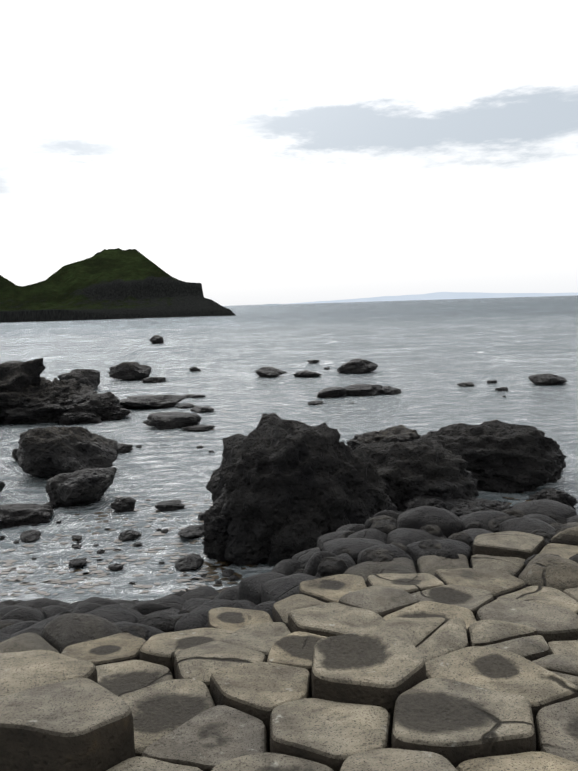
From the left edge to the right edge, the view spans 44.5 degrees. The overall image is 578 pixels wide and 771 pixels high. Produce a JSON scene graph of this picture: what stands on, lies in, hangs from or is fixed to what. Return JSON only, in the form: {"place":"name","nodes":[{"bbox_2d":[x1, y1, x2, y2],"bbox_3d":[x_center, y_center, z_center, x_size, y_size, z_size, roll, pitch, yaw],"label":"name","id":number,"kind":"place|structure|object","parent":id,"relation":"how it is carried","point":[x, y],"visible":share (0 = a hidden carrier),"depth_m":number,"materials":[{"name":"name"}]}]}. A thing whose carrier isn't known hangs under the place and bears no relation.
{"place":"outdoors","nodes":[
{"label":"outdoors","id":0,"kind":"place"},
{"bbox_2d":[0,248,235,322],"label":"headland hill","id":1,"kind":"structure","parent":0,"point":[118,283],"depth_m":373.90,"materials":[{"name":"green plant"}]},
{"bbox_2d":[0,295,577,602],"bbox_3d":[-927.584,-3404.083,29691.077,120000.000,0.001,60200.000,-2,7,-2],"label":"sea water","id":2,"kind":"structure","parent":0,"point":[426,356],"depth_m":39.81,"materials":[{"name":"grey liquid"}]},
{"bbox_2d":[0,358,131,424],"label":"rock outcrop","id":3,"kind":"object","parent":2,"relation":"in","point":[28,394],"visible":0.98,"depth_m":30.77,"materials":[{"name":"black stone"}]},
{"bbox_2d":[0,397,530,595],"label":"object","id":4,"kind":"object","parent":2,"relation":"on","point":[102,573],"visible":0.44,"depth_m":13.18,"materials":[{"name":"grey liquid"}]},
{"bbox_2d":[260,304,281,305],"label":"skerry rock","id":5,"kind":"object","parent":2,"relation":"in","point":[270,304],"visible":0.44,"depth_m":2470.11,"materials":[{"name":"grey stone"}]},
{"bbox_2d":[0,335,566,583],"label":"boulders","id":6,"kind":"object","parent":2,"relation":"on","point":[75,463],"visible":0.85,"depth_m":20.15,"materials":[{"name":"black stone"}]},
{"bbox_2d":[0,499,577,770],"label":"causeway rock columns","id":7,"kind":"structure","parent":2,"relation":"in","point":[416,657],"depth_m":3.37,"materials":[{"name":"stone"}]},
{"bbox_2d":[0,509,577,640],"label":"dark rounded stones","id":8,"kind":"object","parent":7,"relation":"on","point":[331,566],"visible":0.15,"depth_m":6.03,"materials":[{"name":"black stone"}]},
{"bbox_2d":[202,413,577,565],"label":"large boulders","id":9,"kind":"object","parent":2,"relation":"in","point":[278,488],"visible":0.77,"depth_m":13.69,"materials":[{"name":"black stone"}]},
{"bbox_2d":[0,0,577,305],"label":"sky","id":10,"kind":"structure","parent":0,"point":[255,152],"materials":[{"name":"white"}]},
{"bbox_2d":[290,292,577,303],"bbox_3d":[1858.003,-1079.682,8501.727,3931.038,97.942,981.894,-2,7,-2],"label":"hills","id":11,"kind":"structure","parent":0,"point":[449,295],"depth_m":8719.82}
]}

